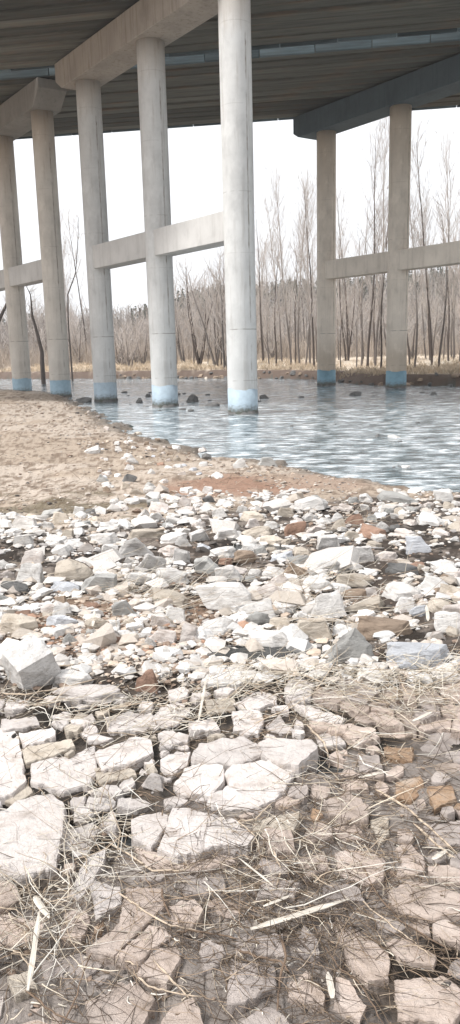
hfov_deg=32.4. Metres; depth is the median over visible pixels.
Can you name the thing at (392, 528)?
rock
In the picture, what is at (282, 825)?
paving stone
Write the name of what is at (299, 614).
stone
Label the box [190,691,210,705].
paving stone
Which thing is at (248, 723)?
paving stone
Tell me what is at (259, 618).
rock
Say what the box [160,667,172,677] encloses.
rock
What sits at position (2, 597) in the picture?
stone
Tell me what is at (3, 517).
stone
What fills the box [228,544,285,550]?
puddle
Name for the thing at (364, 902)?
stick
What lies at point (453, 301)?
poplar tree
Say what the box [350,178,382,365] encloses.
slender tree
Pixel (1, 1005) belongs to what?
paving stone
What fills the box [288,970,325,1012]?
paving stone
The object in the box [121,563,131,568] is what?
stone
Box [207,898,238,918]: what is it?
paving stone
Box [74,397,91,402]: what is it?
river rock
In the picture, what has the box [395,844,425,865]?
paving stone
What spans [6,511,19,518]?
stone
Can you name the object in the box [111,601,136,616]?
rock
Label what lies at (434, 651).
rock
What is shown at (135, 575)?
stone
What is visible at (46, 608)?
stone
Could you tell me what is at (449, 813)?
paving stone
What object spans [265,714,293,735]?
paving stone
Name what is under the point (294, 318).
slender tree
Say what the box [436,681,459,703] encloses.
paving stone
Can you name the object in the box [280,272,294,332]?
poplar tree
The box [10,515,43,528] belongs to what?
rock
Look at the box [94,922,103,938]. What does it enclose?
paving stone
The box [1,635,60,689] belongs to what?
rock
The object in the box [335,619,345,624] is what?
stone
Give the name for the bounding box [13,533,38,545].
stone
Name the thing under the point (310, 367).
dry grass
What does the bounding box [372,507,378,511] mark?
stone
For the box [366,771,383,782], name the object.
paving stone
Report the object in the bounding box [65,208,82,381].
crooked tree
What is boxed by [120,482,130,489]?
stone
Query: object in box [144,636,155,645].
stone
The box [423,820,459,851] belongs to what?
paving stone
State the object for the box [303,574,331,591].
stone
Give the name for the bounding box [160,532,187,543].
stone
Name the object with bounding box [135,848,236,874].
paving stone
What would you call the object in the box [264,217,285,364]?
slender tree
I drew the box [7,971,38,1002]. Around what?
paving stone
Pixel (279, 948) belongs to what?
paving stone
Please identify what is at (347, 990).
paving stone
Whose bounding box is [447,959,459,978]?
paving stone
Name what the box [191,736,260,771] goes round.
paving stone
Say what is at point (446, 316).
slender tree
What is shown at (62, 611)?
stone
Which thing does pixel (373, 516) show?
stone
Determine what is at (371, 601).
rock
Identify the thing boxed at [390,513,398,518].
stone
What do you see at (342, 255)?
poplar tree
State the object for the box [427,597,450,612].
stone
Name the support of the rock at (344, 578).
on the ground at (38, 445)
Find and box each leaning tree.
[0,293,6,321]
[26,285,45,383]
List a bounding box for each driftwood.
[26,910,39,990]
[33,896,49,917]
[92,610,95,626]
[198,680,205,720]
[239,858,272,885]
[250,899,348,929]
[263,895,291,906]
[326,972,334,998]
[359,771,388,777]
[412,711,432,721]
[425,605,429,620]
[431,850,446,859]
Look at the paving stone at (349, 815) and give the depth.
2.75 m
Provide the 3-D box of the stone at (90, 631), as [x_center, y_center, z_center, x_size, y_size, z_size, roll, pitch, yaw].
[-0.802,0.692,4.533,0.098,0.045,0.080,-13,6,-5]
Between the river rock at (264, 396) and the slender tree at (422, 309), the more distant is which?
the slender tree at (422, 309)
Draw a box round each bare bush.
[114,330,140,365]
[127,335,145,363]
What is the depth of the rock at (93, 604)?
4.96 m
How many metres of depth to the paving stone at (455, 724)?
3.35 m
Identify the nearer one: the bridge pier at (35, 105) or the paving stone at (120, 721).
the paving stone at (120, 721)
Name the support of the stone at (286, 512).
on the ground at (38, 445)
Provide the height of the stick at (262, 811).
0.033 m
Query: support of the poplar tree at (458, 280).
on the ground at (38, 445)
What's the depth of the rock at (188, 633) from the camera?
4.43 m
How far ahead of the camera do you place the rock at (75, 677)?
3.91 m
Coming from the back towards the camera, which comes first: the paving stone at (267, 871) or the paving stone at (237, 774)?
the paving stone at (237, 774)
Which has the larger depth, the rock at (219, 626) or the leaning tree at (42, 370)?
the leaning tree at (42, 370)
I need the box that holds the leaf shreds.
[0,616,459,1023]
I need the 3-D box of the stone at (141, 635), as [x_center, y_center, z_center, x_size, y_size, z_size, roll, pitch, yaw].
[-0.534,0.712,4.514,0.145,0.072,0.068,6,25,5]
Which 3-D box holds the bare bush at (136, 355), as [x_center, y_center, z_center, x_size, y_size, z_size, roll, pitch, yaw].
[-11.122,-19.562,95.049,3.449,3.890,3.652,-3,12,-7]
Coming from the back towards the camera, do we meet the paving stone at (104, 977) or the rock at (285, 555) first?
the rock at (285, 555)
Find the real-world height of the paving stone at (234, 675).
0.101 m
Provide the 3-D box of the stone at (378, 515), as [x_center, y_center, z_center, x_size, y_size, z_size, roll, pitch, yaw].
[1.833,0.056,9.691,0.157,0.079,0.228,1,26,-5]
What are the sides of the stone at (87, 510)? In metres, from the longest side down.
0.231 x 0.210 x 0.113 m
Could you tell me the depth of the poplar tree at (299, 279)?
76.32 m
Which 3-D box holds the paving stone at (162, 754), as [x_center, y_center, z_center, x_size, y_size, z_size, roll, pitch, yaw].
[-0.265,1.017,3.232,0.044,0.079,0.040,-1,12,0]
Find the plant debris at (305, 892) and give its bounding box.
[0,536,459,1023]
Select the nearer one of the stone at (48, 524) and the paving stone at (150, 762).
the paving stone at (150, 762)
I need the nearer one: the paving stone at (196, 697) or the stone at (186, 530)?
the paving stone at (196, 697)
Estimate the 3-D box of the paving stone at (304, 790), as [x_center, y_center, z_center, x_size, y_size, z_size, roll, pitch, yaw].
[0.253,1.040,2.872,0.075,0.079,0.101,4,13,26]
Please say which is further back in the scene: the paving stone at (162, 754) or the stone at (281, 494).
the stone at (281, 494)
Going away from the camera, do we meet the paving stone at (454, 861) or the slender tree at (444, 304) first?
the paving stone at (454, 861)
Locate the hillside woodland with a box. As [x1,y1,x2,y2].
[0,265,459,359]
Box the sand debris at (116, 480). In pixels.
[0,423,345,534]
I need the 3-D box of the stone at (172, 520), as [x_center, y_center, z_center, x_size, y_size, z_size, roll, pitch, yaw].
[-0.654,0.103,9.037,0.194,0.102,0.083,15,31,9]
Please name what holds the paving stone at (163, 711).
on the ground at (38, 445)
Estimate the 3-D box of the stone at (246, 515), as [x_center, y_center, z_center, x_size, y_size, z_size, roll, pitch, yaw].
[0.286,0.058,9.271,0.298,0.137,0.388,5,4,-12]
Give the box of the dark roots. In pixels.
[0,615,459,1023]
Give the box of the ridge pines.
[2,267,459,337]
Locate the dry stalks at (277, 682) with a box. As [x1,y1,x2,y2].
[0,611,459,1023]
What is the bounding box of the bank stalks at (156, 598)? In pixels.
[0,500,459,661]
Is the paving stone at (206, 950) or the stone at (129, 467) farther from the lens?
the stone at (129, 467)
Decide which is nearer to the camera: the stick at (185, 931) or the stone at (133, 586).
the stick at (185, 931)
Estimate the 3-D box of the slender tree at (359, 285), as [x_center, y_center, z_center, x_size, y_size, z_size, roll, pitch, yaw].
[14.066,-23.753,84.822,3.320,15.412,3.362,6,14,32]
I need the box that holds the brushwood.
[0,329,459,369]
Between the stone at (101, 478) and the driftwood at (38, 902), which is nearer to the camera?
the driftwood at (38, 902)
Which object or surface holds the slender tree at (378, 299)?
on the ground at (38, 445)
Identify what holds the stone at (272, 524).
on the ground at (38, 445)
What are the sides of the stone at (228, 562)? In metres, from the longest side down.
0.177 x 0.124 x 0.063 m
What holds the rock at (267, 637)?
on the ground at (38, 445)
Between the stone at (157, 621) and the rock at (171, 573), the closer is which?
the stone at (157, 621)
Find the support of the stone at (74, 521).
on the ground at (38, 445)
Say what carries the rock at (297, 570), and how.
on the ground at (38, 445)
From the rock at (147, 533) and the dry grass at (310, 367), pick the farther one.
the dry grass at (310, 367)
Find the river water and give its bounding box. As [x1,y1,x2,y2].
[0,378,459,492]
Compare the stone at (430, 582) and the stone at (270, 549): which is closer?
the stone at (430, 582)
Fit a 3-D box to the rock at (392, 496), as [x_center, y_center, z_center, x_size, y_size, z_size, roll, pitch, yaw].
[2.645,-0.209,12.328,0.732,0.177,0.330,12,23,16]
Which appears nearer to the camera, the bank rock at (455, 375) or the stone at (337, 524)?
the stone at (337, 524)
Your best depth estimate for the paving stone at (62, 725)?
3.49 m
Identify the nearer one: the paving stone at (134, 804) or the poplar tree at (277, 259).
the paving stone at (134, 804)
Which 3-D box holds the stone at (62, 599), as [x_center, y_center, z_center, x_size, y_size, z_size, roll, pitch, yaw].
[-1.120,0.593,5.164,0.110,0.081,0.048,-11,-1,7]
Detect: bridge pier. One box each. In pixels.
[0,77,71,396]
[55,0,258,414]
[293,54,459,387]
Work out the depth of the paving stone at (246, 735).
3.31 m
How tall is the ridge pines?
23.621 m
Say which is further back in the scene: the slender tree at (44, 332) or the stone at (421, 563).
the slender tree at (44, 332)
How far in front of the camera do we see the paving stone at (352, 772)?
3.01 m
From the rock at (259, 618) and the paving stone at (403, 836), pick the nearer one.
the paving stone at (403, 836)
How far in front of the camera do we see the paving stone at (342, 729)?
3.33 m
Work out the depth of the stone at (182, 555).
6.33 m
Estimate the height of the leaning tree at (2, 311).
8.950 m
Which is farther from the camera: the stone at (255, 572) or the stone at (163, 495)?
the stone at (163, 495)
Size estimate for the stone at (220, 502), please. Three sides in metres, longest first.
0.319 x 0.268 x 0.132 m
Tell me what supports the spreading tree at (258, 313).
on the ground at (38, 445)
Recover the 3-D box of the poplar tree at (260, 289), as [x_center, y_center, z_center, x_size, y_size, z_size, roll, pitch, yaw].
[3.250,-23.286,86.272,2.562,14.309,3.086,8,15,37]
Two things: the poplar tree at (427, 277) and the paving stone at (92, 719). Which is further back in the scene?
the poplar tree at (427, 277)
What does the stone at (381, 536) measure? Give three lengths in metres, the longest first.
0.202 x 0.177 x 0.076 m
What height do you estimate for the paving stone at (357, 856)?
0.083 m
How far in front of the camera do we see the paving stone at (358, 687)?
3.67 m
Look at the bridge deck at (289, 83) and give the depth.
46.81 m
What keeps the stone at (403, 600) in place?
on the ground at (38, 445)
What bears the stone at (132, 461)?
on the ground at (38, 445)
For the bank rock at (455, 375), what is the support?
on the ground at (38, 445)
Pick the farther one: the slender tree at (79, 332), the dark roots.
the slender tree at (79, 332)
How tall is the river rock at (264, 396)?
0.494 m
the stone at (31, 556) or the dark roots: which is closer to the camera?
the dark roots
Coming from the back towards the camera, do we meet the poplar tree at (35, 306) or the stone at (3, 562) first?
the poplar tree at (35, 306)
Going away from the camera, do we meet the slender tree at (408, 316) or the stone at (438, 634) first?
the stone at (438, 634)
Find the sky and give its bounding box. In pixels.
[0,105,459,327]
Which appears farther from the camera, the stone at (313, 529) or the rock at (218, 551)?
the stone at (313, 529)
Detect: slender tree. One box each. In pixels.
[37,300,45,351]
[61,197,87,350]
[73,303,84,361]
[78,291,88,342]
[140,305,148,359]
[175,292,185,358]
[176,275,195,361]
[185,268,199,355]
[199,284,215,363]
[254,205,273,361]
[255,216,274,328]
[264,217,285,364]
[281,239,310,361]
[290,241,309,345]
[294,218,316,364]
[310,263,316,358]
[336,218,352,360]
[336,291,350,366]
[344,244,359,357]
[345,278,365,366]
[348,217,371,358]
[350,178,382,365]
[364,277,378,344]
[367,232,384,362]
[367,274,386,326]
[369,275,385,355]
[375,220,387,368]
[407,218,419,363]
[417,217,432,358]
[426,270,439,345]
[430,267,445,354]
[431,162,459,367]
[432,192,455,360]
[437,239,453,358]
[440,268,452,359]
[445,220,459,358]
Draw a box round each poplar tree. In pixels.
[25,286,43,335]
[60,209,73,326]
[65,275,80,329]
[211,247,224,364]
[255,186,292,361]
[255,237,270,350]
[256,242,284,363]
[261,155,300,364]
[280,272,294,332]
[282,161,316,366]
[285,168,316,363]
[293,164,316,363]
[315,177,362,360]
[336,239,348,322]
[336,241,352,341]
[336,252,346,359]
[352,117,388,367]
[360,116,410,365]
[408,153,431,367]
[410,113,456,364]
[413,191,450,359]
[430,116,459,357]
[438,209,459,358]
[443,171,459,361]
[448,220,459,319]
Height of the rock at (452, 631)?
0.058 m
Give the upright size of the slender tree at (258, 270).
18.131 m
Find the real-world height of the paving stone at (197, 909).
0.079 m
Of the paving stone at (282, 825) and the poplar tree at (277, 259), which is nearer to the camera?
the paving stone at (282, 825)
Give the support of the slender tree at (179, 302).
on the ground at (38, 445)
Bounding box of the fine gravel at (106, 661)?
[0,495,459,709]
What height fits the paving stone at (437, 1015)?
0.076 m
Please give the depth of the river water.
29.39 m
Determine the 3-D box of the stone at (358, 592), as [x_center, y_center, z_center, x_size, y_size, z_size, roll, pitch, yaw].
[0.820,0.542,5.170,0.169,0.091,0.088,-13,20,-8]
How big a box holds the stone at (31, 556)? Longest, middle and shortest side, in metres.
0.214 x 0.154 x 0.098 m
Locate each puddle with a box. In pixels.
[211,641,333,660]
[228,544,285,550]
[317,756,343,774]
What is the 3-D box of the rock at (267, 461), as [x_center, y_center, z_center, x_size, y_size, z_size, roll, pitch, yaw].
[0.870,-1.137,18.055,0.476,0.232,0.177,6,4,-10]
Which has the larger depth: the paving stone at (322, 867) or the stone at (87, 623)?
the stone at (87, 623)
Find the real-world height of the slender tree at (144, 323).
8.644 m
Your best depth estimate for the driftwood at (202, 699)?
3.55 m
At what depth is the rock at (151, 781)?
2.95 m
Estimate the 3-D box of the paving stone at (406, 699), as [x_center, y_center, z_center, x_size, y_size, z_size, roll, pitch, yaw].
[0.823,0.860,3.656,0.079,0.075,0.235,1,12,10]
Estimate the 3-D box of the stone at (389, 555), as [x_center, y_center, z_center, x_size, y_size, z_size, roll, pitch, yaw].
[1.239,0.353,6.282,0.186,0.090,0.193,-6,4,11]
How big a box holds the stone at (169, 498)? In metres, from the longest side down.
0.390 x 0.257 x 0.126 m
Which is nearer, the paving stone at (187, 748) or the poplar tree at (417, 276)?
the paving stone at (187, 748)
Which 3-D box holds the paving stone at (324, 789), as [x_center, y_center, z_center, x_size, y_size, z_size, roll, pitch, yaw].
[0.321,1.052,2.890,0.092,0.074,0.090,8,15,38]
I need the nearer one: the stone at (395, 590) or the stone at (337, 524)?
the stone at (395, 590)
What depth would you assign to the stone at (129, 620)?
4.59 m
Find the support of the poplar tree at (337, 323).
on the ground at (38, 445)
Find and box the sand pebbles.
[0,398,362,517]
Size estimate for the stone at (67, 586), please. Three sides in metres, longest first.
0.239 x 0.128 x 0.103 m
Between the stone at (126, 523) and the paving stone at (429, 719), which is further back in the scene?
the stone at (126, 523)
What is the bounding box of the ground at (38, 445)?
[0,297,459,1023]
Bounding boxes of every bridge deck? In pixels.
[0,0,459,71]
[0,28,459,139]
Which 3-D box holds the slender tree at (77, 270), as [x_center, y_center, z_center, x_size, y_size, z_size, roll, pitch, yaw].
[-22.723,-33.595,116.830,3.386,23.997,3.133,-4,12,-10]
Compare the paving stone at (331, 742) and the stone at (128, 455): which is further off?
the stone at (128, 455)
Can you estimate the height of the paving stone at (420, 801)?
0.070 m
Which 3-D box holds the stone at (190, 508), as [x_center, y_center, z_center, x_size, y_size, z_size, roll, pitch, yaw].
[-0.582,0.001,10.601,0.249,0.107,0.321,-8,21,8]
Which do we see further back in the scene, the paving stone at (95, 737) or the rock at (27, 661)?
the rock at (27, 661)
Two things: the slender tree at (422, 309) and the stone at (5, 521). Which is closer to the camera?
the stone at (5, 521)
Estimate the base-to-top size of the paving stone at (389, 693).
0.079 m
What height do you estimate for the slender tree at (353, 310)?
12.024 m
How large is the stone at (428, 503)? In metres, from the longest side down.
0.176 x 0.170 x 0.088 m
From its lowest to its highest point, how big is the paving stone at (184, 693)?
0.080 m
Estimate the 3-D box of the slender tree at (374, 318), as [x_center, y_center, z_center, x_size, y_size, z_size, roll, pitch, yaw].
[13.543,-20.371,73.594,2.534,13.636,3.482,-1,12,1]
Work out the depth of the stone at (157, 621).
4.66 m
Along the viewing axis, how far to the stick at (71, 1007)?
2.03 m
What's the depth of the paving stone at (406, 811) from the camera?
2.80 m
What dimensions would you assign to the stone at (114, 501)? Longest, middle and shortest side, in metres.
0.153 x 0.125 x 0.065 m
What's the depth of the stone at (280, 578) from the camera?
5.42 m
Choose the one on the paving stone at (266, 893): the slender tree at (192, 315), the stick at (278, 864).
the stick at (278, 864)
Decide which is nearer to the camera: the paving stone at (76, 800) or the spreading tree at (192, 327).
the paving stone at (76, 800)
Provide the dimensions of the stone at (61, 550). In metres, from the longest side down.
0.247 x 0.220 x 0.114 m
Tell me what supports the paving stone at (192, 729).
on the ground at (38, 445)
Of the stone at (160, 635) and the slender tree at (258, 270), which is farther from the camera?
the slender tree at (258, 270)
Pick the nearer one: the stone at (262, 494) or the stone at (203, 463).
the stone at (262, 494)
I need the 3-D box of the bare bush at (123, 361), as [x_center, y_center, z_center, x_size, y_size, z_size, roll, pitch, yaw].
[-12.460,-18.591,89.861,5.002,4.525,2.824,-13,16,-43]
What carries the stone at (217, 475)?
on the ground at (38, 445)
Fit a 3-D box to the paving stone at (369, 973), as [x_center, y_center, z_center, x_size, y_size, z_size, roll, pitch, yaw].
[0.372,1.229,2.183,0.126,0.087,0.260,-4,12,-11]
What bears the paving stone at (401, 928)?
on the ground at (38, 445)
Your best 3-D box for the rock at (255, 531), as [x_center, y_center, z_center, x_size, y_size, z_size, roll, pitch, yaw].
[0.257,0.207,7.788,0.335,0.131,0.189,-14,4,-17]
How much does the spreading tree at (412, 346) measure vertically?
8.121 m
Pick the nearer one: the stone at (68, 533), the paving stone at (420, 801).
the paving stone at (420, 801)
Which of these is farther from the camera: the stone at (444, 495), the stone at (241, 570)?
the stone at (444, 495)
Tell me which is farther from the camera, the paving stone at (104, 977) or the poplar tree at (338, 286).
the poplar tree at (338, 286)
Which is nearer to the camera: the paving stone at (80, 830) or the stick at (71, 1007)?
the stick at (71, 1007)
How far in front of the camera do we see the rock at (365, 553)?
6.19 m
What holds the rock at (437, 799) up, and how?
on the ground at (38, 445)
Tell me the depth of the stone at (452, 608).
4.70 m
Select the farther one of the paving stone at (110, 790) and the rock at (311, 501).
the rock at (311, 501)
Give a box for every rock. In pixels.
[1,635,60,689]
[6,528,21,535]
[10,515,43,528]
[16,563,44,582]
[46,533,66,544]
[46,615,77,626]
[52,669,91,686]
[52,684,127,705]
[54,558,93,580]
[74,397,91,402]
[80,573,116,592]
[84,445,100,453]
[85,602,100,607]
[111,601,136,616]
[119,537,153,557]
[128,528,165,538]
[135,669,158,693]
[141,773,164,790]
[143,485,155,493]
[147,498,158,504]
[155,568,189,583]
[158,545,178,555]
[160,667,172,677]
[179,623,197,642]
[186,394,198,401]
[194,556,218,574]
[195,582,251,611]
[201,453,210,459]
[202,617,234,634]
[205,403,219,406]
[209,546,235,557]
[233,458,247,467]
[233,550,256,563]
[241,526,271,537]
[242,629,288,646]
[245,518,259,527]
[246,611,269,624]
[257,457,277,466]
[259,394,268,398]
[262,566,283,578]
[270,551,292,561]
[284,521,305,535]
[284,563,308,577]
[294,496,329,510]
[297,617,339,639]
[308,560,340,574]
[311,591,347,617]
[316,534,347,549]
[320,628,373,665]
[336,573,372,586]
[346,595,384,613]
[349,391,360,395]
[356,545,378,562]
[357,616,412,640]
[359,493,372,502]
[377,490,417,503]
[386,642,449,668]
[389,524,399,531]
[405,536,430,554]
[416,512,444,525]
[430,559,455,571]
[446,626,459,637]
[451,373,459,377]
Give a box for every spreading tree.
[2,299,44,355]
[66,305,85,359]
[67,315,86,356]
[113,317,127,363]
[114,316,146,366]
[124,306,149,363]
[173,254,224,363]
[173,267,190,361]
[177,247,225,365]
[181,267,212,344]
[187,328,213,358]
[201,250,226,369]
[256,269,272,352]
[256,313,292,359]
[258,310,281,348]
[337,280,371,348]
[372,273,419,345]
[385,282,426,359]
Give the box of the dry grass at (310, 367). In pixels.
[0,354,459,378]
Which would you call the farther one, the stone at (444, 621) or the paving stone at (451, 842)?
the stone at (444, 621)
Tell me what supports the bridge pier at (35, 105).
on the ground at (38, 445)
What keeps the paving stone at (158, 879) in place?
on the ground at (38, 445)
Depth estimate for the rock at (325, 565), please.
5.71 m
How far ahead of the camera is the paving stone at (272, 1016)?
1.96 m
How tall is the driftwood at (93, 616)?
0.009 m
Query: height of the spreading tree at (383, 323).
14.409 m
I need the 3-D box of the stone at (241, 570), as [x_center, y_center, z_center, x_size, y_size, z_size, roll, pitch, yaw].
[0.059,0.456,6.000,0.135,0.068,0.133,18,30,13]
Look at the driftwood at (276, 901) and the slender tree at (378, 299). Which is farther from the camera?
the slender tree at (378, 299)
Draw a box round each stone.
[0,515,7,519]
[0,519,11,526]
[0,559,8,568]
[0,570,14,577]
[0,581,28,593]
[0,594,7,599]
[0,607,12,611]
[0,613,37,635]
[0,699,5,715]
[0,716,39,731]
[0,728,26,804]
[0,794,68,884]
[0,881,20,915]
[0,913,44,948]
[0,995,3,1018]
[4,700,27,716]
[5,563,16,568]
[5,784,33,806]
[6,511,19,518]
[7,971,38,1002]
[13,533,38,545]
[14,610,30,614]
[19,727,55,747]
[20,550,45,564]
[22,739,75,768]
[22,1006,60,1023]
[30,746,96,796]
[40,604,54,612]
[40,953,102,980]
[41,508,63,517]
[43,521,53,527]
[44,696,57,708]
[51,544,73,556]
[51,581,80,591]
[51,719,68,731]
[52,512,69,523]
[52,602,71,615]
[52,712,71,720]
[53,595,66,602]
[61,529,73,536]
[61,823,99,856]
[61,908,90,947]
[62,633,76,645]
[63,863,75,876]
[64,723,82,738]
[64,749,74,758]
[65,696,81,707]
[66,540,83,548]
[69,848,106,900]
[70,519,80,523]
[70,796,86,813]
[71,719,92,730]
[72,506,84,513]
[73,806,96,827]
[74,520,90,527]
[74,713,87,718]
[76,704,90,709]
[77,543,93,551]
[79,725,98,738]
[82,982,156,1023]
[84,617,106,628]
[84,714,94,721]
[85,509,95,513]
[85,629,95,634]
[86,796,116,814]
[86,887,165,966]
[87,734,113,745]
[88,516,102,521]
[89,880,121,924]
[90,532,119,544]
[91,785,122,801]
[92,975,112,986]
[94,768,136,785]
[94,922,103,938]
[95,710,109,719]
[95,737,153,772]
[96,474,108,481]
[99,812,119,842]
[100,521,115,527]
[101,482,111,486]
[101,545,118,552]
[102,471,111,475]
[106,711,152,736]
[109,498,117,504]
[109,621,120,627]
[113,697,126,703]
[114,503,128,509]
[115,925,171,971]
[117,519,134,528]
[117,798,151,815]
[119,778,135,796]
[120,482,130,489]
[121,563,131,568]
[121,618,134,624]
[122,474,136,481]
[123,453,132,457]
[123,498,139,504]
[123,558,134,563]
[125,464,133,469]
[125,572,151,584]
[126,458,138,464]
[128,585,137,590]
[128,632,146,639]
[129,488,144,494]
[131,812,168,851]
[134,566,148,572]
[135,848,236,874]
[137,947,180,997]
[138,509,149,515]
[138,553,166,571]
[138,701,153,714]
[139,872,165,885]
[143,735,156,741]
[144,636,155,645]
[144,759,154,770]
[145,763,157,773]
[147,468,154,473]
[148,501,169,512]
[148,701,189,730]
[149,512,164,519]
[149,588,188,609]
[149,629,176,642]
[150,615,170,625]
[157,808,255,863]
[158,731,175,740]
[159,736,173,751]
[160,493,168,497]
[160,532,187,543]
[160,750,169,757]
[160,751,190,778]
[161,998,202,1023]
[163,777,171,783]
[164,796,190,810]
[165,516,180,523]
[165,606,184,622]
[166,495,179,501]
[166,513,178,517]
[168,687,189,703]
[168,732,189,748]
[168,899,204,933]
[171,548,190,562]
[172,445,180,449]
[173,464,183,467]
[173,763,225,799]
[175,536,191,546]
[177,497,197,506]
[178,506,196,512]
[178,528,190,534]
[178,745,189,751]
[180,487,192,492]
[181,875,227,901]
[183,517,196,524]
[188,719,220,738]
[189,528,211,541]
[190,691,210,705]
[191,521,205,526]
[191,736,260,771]
[194,798,207,802]
[197,544,210,549]
[198,447,206,452]
[199,461,207,466]
[199,504,213,511]
[199,940,225,975]
[201,514,210,519]
[201,667,247,689]
[202,486,212,493]
[202,495,214,501]
[204,698,235,715]
[206,785,281,812]
[207,733,225,741]
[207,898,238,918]
[211,472,222,478]
[212,507,227,517]
[213,527,237,540]
[214,565,243,581]
[214,687,234,698]
[215,499,232,505]
[218,558,232,564]
[224,759,294,796]
[227,959,276,1017]
[231,710,263,739]
[234,566,247,573]
[234,692,276,711]
[236,506,247,512]
[236,933,284,958]
[237,598,275,618]
[239,732,252,740]
[239,812,254,822]
[240,511,264,520]
[240,1007,290,1023]
[241,543,261,551]
[245,576,256,581]
[248,569,261,576]
[252,546,267,554]
[252,811,300,837]
[257,584,283,597]
[257,737,317,777]
[257,877,300,903]
[259,492,270,496]
[259,858,289,879]
[260,535,282,544]
[262,828,295,858]
[264,521,280,528]
[265,574,287,584]
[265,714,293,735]
[266,547,276,551]
[269,616,289,628]
[271,705,288,716]
[272,600,296,613]
[275,492,289,498]
[275,796,300,808]
[277,507,293,516]
[281,538,291,544]
[284,679,314,706]
[286,555,308,563]
[287,785,308,804]
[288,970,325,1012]
[291,703,345,724]
[292,730,304,739]
[293,547,310,555]
[294,720,303,729]
[296,612,308,620]
[296,924,320,965]
[298,851,330,884]
[302,513,317,520]
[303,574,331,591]
[304,822,333,845]
[306,526,321,532]
[309,721,380,749]
[309,784,330,802]
[311,808,322,822]
[312,687,345,711]
[314,733,345,751]
[315,518,330,524]
[323,792,370,828]
[323,883,364,907]
[329,749,347,766]
[331,512,342,521]
[331,585,350,592]
[332,519,345,528]
[332,920,389,989]
[333,825,362,841]
[334,977,366,1023]
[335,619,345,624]
[335,849,385,892]
[336,678,379,705]
[337,527,347,531]
[338,503,352,510]
[339,701,369,717]
[340,769,359,779]
[340,780,368,793]
[343,588,366,598]
[344,531,358,540]
[345,513,363,524]
[348,497,358,503]
[354,715,375,726]
[357,754,382,774]
[360,504,369,509]
[360,523,386,538]
[365,587,376,596]
[365,745,380,754]
[366,514,376,521]
[366,541,381,547]
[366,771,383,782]
[369,711,404,736]
[369,817,389,846]
[370,532,385,539]
[370,699,390,710]
[371,706,394,715]
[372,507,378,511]
[373,914,405,937]
[374,512,385,518]
[374,551,397,560]
[374,781,388,799]
[376,521,389,531]
[381,581,421,600]
[381,689,402,703]
[382,508,393,513]
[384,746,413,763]
[385,563,418,574]
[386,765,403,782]
[386,938,436,971]
[387,880,459,924]
[388,540,400,545]
[389,704,404,710]
[389,734,412,739]
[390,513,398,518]
[393,528,413,536]
[393,597,414,612]
[394,507,403,514]
[394,976,459,1023]
[395,711,420,737]
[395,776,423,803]
[395,805,420,816]
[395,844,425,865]
[397,828,413,845]
[397,861,424,878]
[399,682,416,708]
[403,520,416,525]
[406,506,416,511]
[407,708,434,723]
[408,921,430,937]
[409,605,425,616]
[411,562,423,566]
[413,594,421,600]
[415,563,424,570]
[417,688,444,706]
[417,799,426,810]
[418,704,440,720]
[418,716,451,737]
[420,740,442,753]
[421,575,448,588]
[423,502,433,505]
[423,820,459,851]
[424,815,440,821]
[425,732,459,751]
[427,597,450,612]
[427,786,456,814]
[427,851,446,864]
[428,865,459,886]
[430,631,445,640]
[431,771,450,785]
[431,920,459,950]
[432,529,449,535]
[433,490,453,501]
[434,611,459,632]
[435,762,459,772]
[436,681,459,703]
[439,583,459,593]
[440,700,459,718]
[440,806,454,821]
[441,604,459,612]
[443,501,454,508]
[444,751,459,764]
[447,521,459,530]
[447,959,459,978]
[449,536,458,540]
[449,853,459,868]
[451,500,459,505]
[451,715,459,737]
[454,803,459,810]
[454,809,459,820]
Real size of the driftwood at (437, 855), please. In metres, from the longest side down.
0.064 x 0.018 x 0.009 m
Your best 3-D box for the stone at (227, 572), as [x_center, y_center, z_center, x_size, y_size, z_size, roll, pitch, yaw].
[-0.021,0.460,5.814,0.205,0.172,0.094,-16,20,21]
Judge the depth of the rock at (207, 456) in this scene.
19.51 m
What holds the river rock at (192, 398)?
in the river water
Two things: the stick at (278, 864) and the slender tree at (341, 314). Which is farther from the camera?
the slender tree at (341, 314)
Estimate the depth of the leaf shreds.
2.41 m
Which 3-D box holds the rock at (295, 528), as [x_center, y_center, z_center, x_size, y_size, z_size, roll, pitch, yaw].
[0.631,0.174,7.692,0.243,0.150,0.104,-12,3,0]
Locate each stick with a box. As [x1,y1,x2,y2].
[3,678,97,694]
[25,990,79,1023]
[64,918,103,1022]
[109,843,203,871]
[119,892,198,930]
[138,977,201,996]
[154,960,189,998]
[161,888,169,915]
[175,929,238,938]
[237,802,272,835]
[237,949,289,972]
[273,849,280,886]
[277,934,286,1009]
[289,618,357,624]
[308,726,329,767]
[324,946,383,1023]
[358,859,451,951]
[363,901,432,956]
[375,789,457,853]
[385,672,459,699]
[414,824,453,856]
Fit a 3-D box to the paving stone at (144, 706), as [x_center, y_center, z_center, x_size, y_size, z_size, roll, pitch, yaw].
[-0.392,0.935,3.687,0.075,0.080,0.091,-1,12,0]

